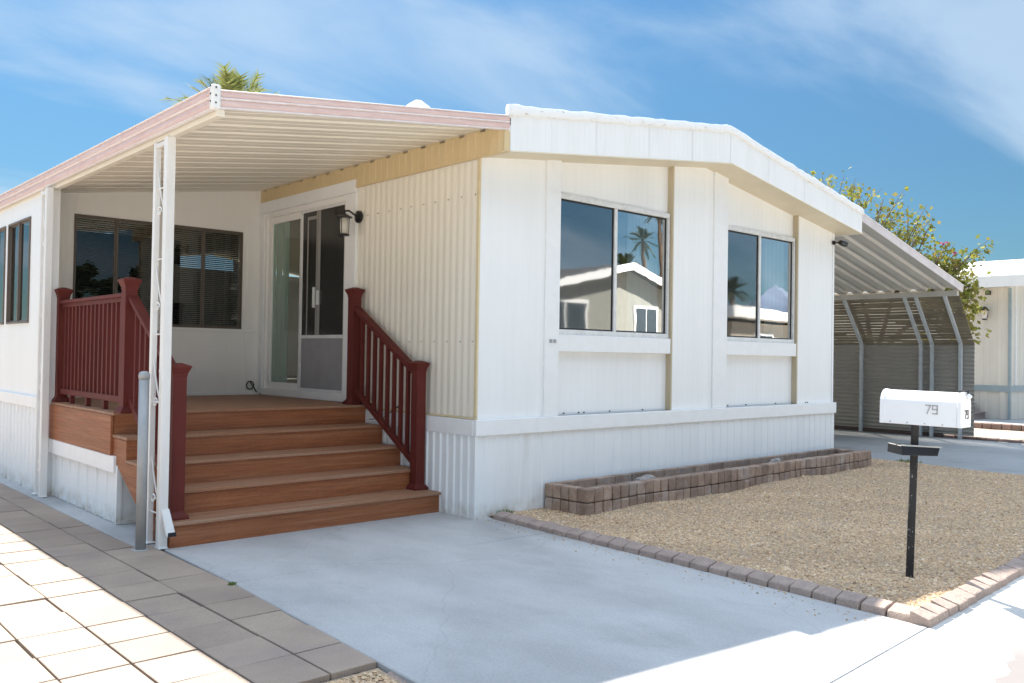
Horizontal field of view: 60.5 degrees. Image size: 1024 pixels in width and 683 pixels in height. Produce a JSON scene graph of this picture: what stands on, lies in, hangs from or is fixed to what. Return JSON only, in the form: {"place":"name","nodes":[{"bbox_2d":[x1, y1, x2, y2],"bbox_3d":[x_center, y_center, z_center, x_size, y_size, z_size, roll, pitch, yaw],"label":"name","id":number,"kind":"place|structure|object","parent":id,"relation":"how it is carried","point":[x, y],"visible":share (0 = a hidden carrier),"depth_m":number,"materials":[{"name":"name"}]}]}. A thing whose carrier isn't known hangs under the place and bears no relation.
{"place":"outdoors","nodes":[
{"label":"outdoors","id":0,"kind":"place"},
{"bbox_2d":[0,477,154,546],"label":"footing path","id":1,"kind":"structure","parent":0,"point":[125,533],"depth_m":7.82,"materials":[{"name":"concrete"}]},
{"bbox_2d":[49,277,440,547],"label":"porch deck","id":2,"kind":"structure","parent":1,"relation":"on","point":[247,466],"depth_m":8.08,"materials":[{"name":"brown wood"}]},
{"bbox_2d":[246,381,256,391],"bbox_3d":[-3.307,0.573,11.141,0.153,0.150,0.016,2,-1,-42],"label":"cable coil","id":3,"kind":"object","parent":2,"relation":"on","point":[251,382],"visible":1,"depth_m":11.13,"materials":[{"name":"black rubber"}]},
{"bbox_2d":[0,100,863,519],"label":"mobile home","id":4,"kind":"object","parent":1,"relation":"on","point":[556,294],"visible":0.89,"depth_m":9.75,"materials":[{"name":"white paint"}]},
{"bbox_2d":[0,226,5,324],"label":"window","id":5,"kind":"structure","parent":4,"relation":"in","point":[2,229],"depth_m":10.35,"materials":[{"name":"glass"}]},
{"bbox_2d":[6,216,30,323],"bbox_3d":[-5.549,-0.781,9.899,0.058,1.160,0.940,2,-1,-42],"label":"window","id":6,"kind":"structure","parent":4,"relation":"in","point":[20,223],"depth_m":9.90,"materials":[{"name":"glass"}]},
{"bbox_2d":[73,214,151,315],"bbox_3d":[-4.563,-0.800,10.086,0.910,1.225,0.106,2,-1,-42],"label":"window","id":7,"kind":"structure","parent":4,"relation":"in","point":[116,237],"depth_m":10.05,"materials":[{"name":"black glass"}]},
{"bbox_2d":[172,225,242,328],"bbox_3d":[-3.806,-0.778,10.776,1.000,1.225,0.106,2,-1,-42],"label":"window","id":8,"kind":"structure","parent":4,"relation":"in","point":[202,290],"depth_m":10.85,"materials":[{"name":"black glass"}]},
{"bbox_2d":[0,83,510,549],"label":"patio awning","id":9,"kind":"object","parent":4,"relation":"attached to","point":[213,137],"visible":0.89,"depth_m":7.53,"materials":[{"name":"paint"}]},
{"bbox_2d":[257,179,358,401],"bbox_3d":[-2.453,-0.549,10.428,0.105,2.440,2.255,2,-1,-42],"label":"sliding door","id":10,"kind":"structure","parent":4,"relation":"in","point":[328,260],"depth_m":10.31,"materials":[{"name":"white paint"}]},
{"bbox_2d":[336,209,362,235],"bbox_3d":[-1.773,-1.284,9.482,0.264,0.290,0.173,2,-1,-42],"label":"wall lantern","id":11,"kind":"object","parent":4,"relation":"attached to","point":[343,217],"depth_m":9.43,"materials":[{"name":"black metal"}]},
{"bbox_2d":[559,193,669,338],"bbox_3d":[1.111,-0.764,9.422,1.805,1.430,0.064,2,-1,-42],"label":"window","id":12,"kind":"structure","parent":4,"relation":"in","point":[614,257],"depth_m":9.38,"materials":[{"name":"glass"}]},
{"bbox_2d":[727,225,794,343],"bbox_3d":[3.195,-0.702,11.320,1.645,1.430,0.064,2,-1,-42],"label":"window","id":13,"kind":"structure","parent":4,"relation":"in","point":[761,265],"depth_m":11.30,"materials":[{"name":"glass"}]},
{"bbox_2d":[832,240,847,246],"bbox_3d":[4.675,-1.397,12.489,0.251,0.086,0.097,1,-1,-27],"label":"security camera","id":14,"kind":"object","parent":4,"relation":"attached to","point":[843,243],"visible":1,"depth_m":12.47,"materials":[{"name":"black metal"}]},
{"bbox_2d":[0,483,375,682],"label":"paver patio","id":15,"kind":"structure","parent":0,"point":[80,602],"depth_m":4.85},
{"bbox_2d":[131,371,149,551],"bbox_3d":[-2.774,0.901,6.587,0.140,1.358,0.136,2,-1,-42],"label":"steel bollard","id":16,"kind":"object","parent":15,"relation":"on","point":[142,461],"visible":0.97,"depth_m":6.56,"materials":[{"name":"metal"}]},
{"bbox_2d":[323,667,381,682],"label":"paver sand bed","id":17,"kind":"object","parent":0,"point":[352,674],"visible":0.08,"depth_m":4.17,"materials":[{"name":"beige sand"}]},
{"bbox_2d":[324,668,400,682],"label":"gravel pocket","id":18,"kind":"object","parent":17,"relation":"on","point":[380,672],"visible":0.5,"depth_m":4.13,"materials":[{"name":"beige gravel"}]},
{"bbox_2d":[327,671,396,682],"bbox_3d":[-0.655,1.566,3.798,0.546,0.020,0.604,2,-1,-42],"label":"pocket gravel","id":19,"kind":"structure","parent":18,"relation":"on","point":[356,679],"depth_m":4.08,"materials":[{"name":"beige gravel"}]},
{"bbox_2d":[161,512,545,581],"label":"driveway","id":20,"kind":"structure","parent":0,"point":[251,558],"depth_m":6.85,"materials":[{"name":"concrete"}]},
{"bbox_2d":[0,0,1023,276],"label":"sky","id":21,"kind":"structure","parent":0,"point":[926,97],"materials":[{"name":"blue"}]},
{"bbox_2d":[236,533,927,682],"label":"driveway apron","id":22,"kind":"object","parent":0,"point":[534,609],"visible":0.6,"depth_m":5.01,"materials":[{"name":"concrete"}]},
{"bbox_2d":[478,519,880,624],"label":"spilled stones","id":23,"kind":"object","parent":22,"relation":"on","point":[686,571],"visible":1,"depth_m":6.08,"materials":[{"name":"beige gravel"}]},
{"bbox_2d":[491,458,1023,607],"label":"gravel bed","id":24,"kind":"object","parent":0,"point":[861,523],"visible":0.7,"depth_m":8.04,"materials":[{"name":"beige gravel"}]},
{"bbox_2d":[493,511,512,521],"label":"edging block","id":25,"kind":"structure","parent":24,"relation":"on","point":[501,516],"depth_m":7.99,"materials":[{"name":"concrete"}]},
{"bbox_2d":[504,514,523,523],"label":"edging block","id":26,"kind":"structure","parent":24,"relation":"on","point":[512,518],"depth_m":7.87,"materials":[{"name":"concrete"}]},
{"bbox_2d":[516,516,535,526],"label":"edging block","id":27,"kind":"structure","parent":24,"relation":"on","point":[524,521],"depth_m":7.74,"materials":[{"name":"grey concrete"}]},
{"bbox_2d":[528,520,546,529],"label":"edging block","id":28,"kind":"structure","parent":24,"relation":"on","point":[536,524],"depth_m":7.61,"materials":[{"name":"grey concrete"}]},
{"bbox_2d":[540,521,560,533],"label":"edging block","id":29,"kind":"structure","parent":24,"relation":"on","point":[549,527],"depth_m":7.49,"materials":[{"name":"grey concrete"}]},
{"bbox_2d":[553,525,573,536],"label":"edging block","id":30,"kind":"structure","parent":24,"relation":"on","point":[562,530],"depth_m":7.36,"materials":[{"name":"grey concrete"}]},
{"bbox_2d":[566,528,586,539],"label":"edging block","id":31,"kind":"structure","parent":24,"relation":"on","point":[575,533],"depth_m":7.24,"materials":[{"name":"grey concrete"}]},
{"bbox_2d":[579,530,601,543],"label":"edging block","id":32,"kind":"structure","parent":24,"relation":"on","point":[588,536],"depth_m":7.12,"materials":[{"name":"grey concrete"}]},
{"bbox_2d":[593,535,615,546],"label":"edging block","id":33,"kind":"structure","parent":24,"relation":"on","point":[603,540],"depth_m":6.99,"materials":[{"name":"grey concrete"}]},
{"bbox_2d":[608,537,631,550],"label":"edging block","id":34,"kind":"structure","parent":24,"relation":"on","point":[619,543],"depth_m":6.86,"materials":[{"name":"grey concrete"}]},
{"bbox_2d":[623,541,646,554],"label":"edging block","id":35,"kind":"structure","parent":24,"relation":"on","point":[633,547],"depth_m":6.74,"materials":[{"name":"grey concrete"}]},
{"bbox_2d":[639,545,663,558],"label":"edging block","id":36,"kind":"structure","parent":24,"relation":"on","point":[649,551],"depth_m":6.62,"materials":[{"name":"grey concrete"}]},
{"bbox_2d":[655,549,679,562],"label":"edging block","id":37,"kind":"structure","parent":24,"relation":"on","point":[666,555],"depth_m":6.49,"materials":[{"name":"grey concrete"}]},
{"bbox_2d":[672,552,696,567],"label":"edging block","id":38,"kind":"structure","parent":24,"relation":"on","point":[683,559],"depth_m":6.37,"materials":[{"name":"grey concrete"}]},
{"bbox_2d":[690,556,715,571],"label":"edging block","id":39,"kind":"structure","parent":24,"relation":"on","point":[702,563],"depth_m":6.24,"materials":[{"name":"grey concrete"}]},
{"bbox_2d":[545,448,870,515],"bbox_3d":[2.618,1.575,10.274,5.734,0.297,0.558,2,-1,-42],"label":"brick planter","id":40,"kind":"object","parent":24,"relation":"on","point":[592,496],"visible":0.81,"depth_m":9.41,"materials":[{"name":"brick"}]},
{"bbox_2d":[634,474,655,480],"bbox_3d":[1.407,1.467,9.122,0.389,0.180,0.203,2,-1,-42],"label":"rock","id":41,"kind":"object","parent":40,"relation":"in","point":[647,476],"visible":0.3,"depth_m":9.05,"materials":[{"name":"grey stone"}]},
{"bbox_2d":[769,458,780,462],"bbox_3d":[3.259,1.521,10.838,0.242,0.167,0.149,2,-1,-42],"label":"rock","id":42,"kind":"object","parent":40,"relation":"in","point":[775,460],"visible":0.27,"depth_m":10.78,"materials":[{"name":"grey stone"}]},
{"bbox_2d":[709,561,734,576],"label":"edging block","id":43,"kind":"structure","parent":24,"relation":"on","point":[720,568],"depth_m":6.11,"materials":[{"name":"grey concrete"}]},
{"bbox_2d":[727,565,754,581],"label":"edging block","id":44,"kind":"structure","parent":24,"relation":"on","point":[738,572],"depth_m":5.99,"materials":[{"name":"grey concrete"}]},
{"bbox_2d":[747,570,775,586],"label":"edging block","id":45,"kind":"structure","parent":24,"relation":"on","point":[760,578],"depth_m":5.86,"materials":[{"name":"grey concrete"}]},
{"bbox_2d":[768,575,796,591],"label":"edging block","id":46,"kind":"structure","parent":24,"relation":"on","point":[780,582],"depth_m":5.74,"materials":[{"name":"grey concrete"}]},
{"bbox_2d":[789,579,819,597],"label":"edging block","id":47,"kind":"structure","parent":24,"relation":"on","point":[802,587],"depth_m":5.62,"materials":[{"name":"grey concrete"}]},
{"bbox_2d":[812,585,842,603],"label":"edging block","id":48,"kind":"structure","parent":24,"relation":"on","point":[825,593],"depth_m":5.49,"materials":[{"name":"grey concrete"}]},
{"bbox_2d":[836,590,867,610],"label":"edging block","id":49,"kind":"structure","parent":24,"relation":"on","point":[850,599],"depth_m":5.37,"materials":[{"name":"grey concrete"}]},
{"bbox_2d":[861,596,893,616],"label":"edging block","id":50,"kind":"structure","parent":24,"relation":"on","point":[875,605],"depth_m":5.24,"materials":[{"name":"beige concrete"}]},
{"bbox_2d":[887,603,915,622],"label":"edging block","id":51,"kind":"structure","parent":24,"relation":"on","point":[899,611],"depth_m":5.13,"materials":[{"name":"beige concrete"}]},
{"bbox_2d":[879,389,971,577],"bbox_3d":[2.840,1.009,6.036,0.334,1.363,0.576,2,-1,-42],"label":"mailbox","id":52,"kind":"object","parent":24,"relation":"on","point":[914,409],"visible":0.96,"depth_m":6.03,"materials":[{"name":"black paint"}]},
{"bbox_2d":[957,390,971,427],"bbox_3d":[3.038,0.453,5.887,0.206,0.251,0.088,2,-1,-42],"label":"mailbox door","id":53,"kind":"structure","parent":52,"relation":"in","point":[964,399],"depth_m":5.86,"materials":[{"name":"white metal"}]},
{"bbox_2d":[833,575,1023,682],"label":"street","id":54,"kind":"structure","parent":0,"point":[980,641],"depth_m":4.66,"materials":[{"name":"concrete"}]},
{"bbox_2d":[910,607,939,627],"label":"edging block","id":55,"kind":"structure","parent":54,"relation":"on","point":[923,617],"depth_m":5.02,"materials":[{"name":"beige concrete"}]},
{"bbox_2d":[920,602,948,621],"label":"edging block","id":56,"kind":"structure","parent":54,"relation":"on","point":[942,613],"depth_m":5.14,"materials":[{"name":"beige concrete"}]},
{"bbox_2d":[930,597,957,616],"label":"edging block","id":57,"kind":"structure","parent":54,"relation":"on","point":[951,607],"depth_m":5.25,"materials":[{"name":"beige concrete"}]},
{"bbox_2d":[940,591,967,611],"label":"edging block","id":58,"kind":"structure","parent":54,"relation":"on","point":[958,600],"depth_m":5.37,"materials":[{"name":"grey concrete"}]},
{"bbox_2d":[951,588,976,605],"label":"edging block","id":59,"kind":"structure","parent":54,"relation":"on","point":[971,598],"depth_m":5.49,"materials":[{"name":"grey concrete"}]},
{"bbox_2d":[958,584,983,600],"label":"edging block","id":60,"kind":"structure","parent":54,"relation":"on","point":[978,593],"depth_m":5.60,"materials":[{"name":"grey concrete"}]},
{"bbox_2d":[966,580,992,596],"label":"edging block","id":61,"kind":"structure","parent":54,"relation":"on","point":[986,589],"depth_m":5.71,"materials":[{"name":"grey concrete"}]},
{"bbox_2d":[974,576,999,591],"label":"edging block","id":62,"kind":"structure","parent":54,"relation":"on","point":[994,585],"depth_m":5.82,"materials":[{"name":"grey concrete"}]},
{"bbox_2d":[982,572,1006,587],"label":"edging block","id":63,"kind":"structure","parent":54,"relation":"on","point":[1002,581],"depth_m":5.93,"materials":[{"name":"grey concrete"}]},
{"bbox_2d":[989,569,1012,583],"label":"edging block","id":64,"kind":"structure","parent":54,"relation":"on","point":[1007,576],"depth_m":6.05,"materials":[{"name":"grey concrete"}]},
{"bbox_2d":[996,565,1019,579],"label":"edging block","id":65,"kind":"structure","parent":54,"relation":"on","point":[1015,573],"depth_m":6.16,"materials":[{"name":"grey concrete"}]},
{"bbox_2d":[994,642,1023,682],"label":"gutter stain","id":66,"kind":"object","parent":54,"relation":"on","point":[1016,672],"visible":1,"depth_m":4.40,"materials":[{"name":"beige concrete"}]},
{"bbox_2d":[1004,561,1023,575],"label":"edging block","id":67,"kind":"structure","parent":54,"relation":"on","point":[1020,568],"depth_m":6.26,"materials":[{"name":"grey concrete"}]},
{"bbox_2d":[1010,557,1023,565],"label":"edging block","id":68,"kind":"structure","parent":54,"relation":"on","point":[1016,560],"depth_m":6.40,"materials":[{"name":"grey concrete"}]},
{"bbox_2d":[834,429,1023,474],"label":"carport drive","id":69,"kind":"structure","parent":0,"point":[994,456],"depth_m":14.75,"materials":[{"name":"concrete"}]},
{"bbox_2d":[814,177,974,438],"bbox_3d":[3.618,-0.241,18.070,6.312,4.125,8.983,2,-1,-42],"label":"carport","id":70,"kind":"object","parent":69,"relation":"on","point":[873,260],"visible":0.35,"depth_m":17.39,"materials":[{"name":"paint"}]},
{"bbox_2d":[896,458,920,462],"bbox_3d":[5.621,1.708,12.446,0.385,0.123,0.387,2,-1,-42],"label":"weed","id":71,"kind":"object","parent":69,"relation":"on","point":[901,460],"visible":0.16,"depth_m":12.46,"materials":[{"name":"green plant"}]},
{"bbox_2d":[945,428,1023,439],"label":"side strip gravel","id":72,"kind":"structure","parent":0,"point":[1002,434],"depth_m":18.23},
{"bbox_2d":[805,167,998,347],"bbox_3d":[8.405,-1.025,19.261,2.278,5.931,4.320,2,-1,-42],"label":"flowering tree","id":73,"kind":"object","parent":72,"relation":"on","point":[956,265],"visible":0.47,"depth_m":18.60,"materials":[{"name":"green plant"}]},
{"bbox_2d":[974,418,1023,424],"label":"neighbour patio","id":74,"kind":"structure","parent":0,"point":[1015,421],"depth_m":20.60,"materials":[{"name":"concrete"}]},
{"bbox_2d":[834,259,1023,419],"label":"neighbour home","id":75,"kind":"object","parent":74,"relation":"on","point":[999,375],"visible":0.1,"depth_m":21.51,"materials":[{"name":"beige"}]},
{"bbox_2d":[981,306,988,319],"bbox_3d":[11.603,-0.694,21.542,0.211,0.330,0.203,1,-1,-20],"label":"wall lantern","id":76,"kind":"object","parent":75,"relation":"attached to","point":[985,317],"depth_m":21.49,"materials":[{"name":"white glass"}]},
{"bbox_2d":[974,403,985,419],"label":"entry steps","id":77,"kind":"structure","parent":74,"relation":"on","point":[979,414],"depth_m":21.34,"materials":[{"name":"grey concrete"}]},
{"label":"ground","id":78,"kind":"structure","parent":0,"visible":0},
{"bbox_2d":[155,61,281,271],"bbox_3d":[-10.757,-4.311,34.075,6.467,12.624,6.548,2,-1,-42],"label":"palm tree","id":79,"kind":"object","parent":78,"relation":"on","point":[226,80],"visible":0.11,"depth_m":33.48,"materials":[{"name":"green plant"}]},
{"bbox_2d":[387,671,406,682],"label":"edging block","id":80,"kind":"structure","parent":78,"relation":"on","point":[393,675],"depth_m":4.13,"materials":[{"name":"grey concrete"}]},
{"bbox_2d":[839,429,1023,443],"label":"block kerb","id":81,"kind":"structure","parent":78,"relation":"on","point":[986,439],"depth_m":16.71,"materials":[{"name":"concrete"}]},
{"bbox_2d":[974,422,1023,431],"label":"block kerb","id":82,"kind":"structure","parent":78,"relation":"on","point":[1000,426],"depth_m":19.43,"materials":[{"name":"beige concrete"}]}
]}

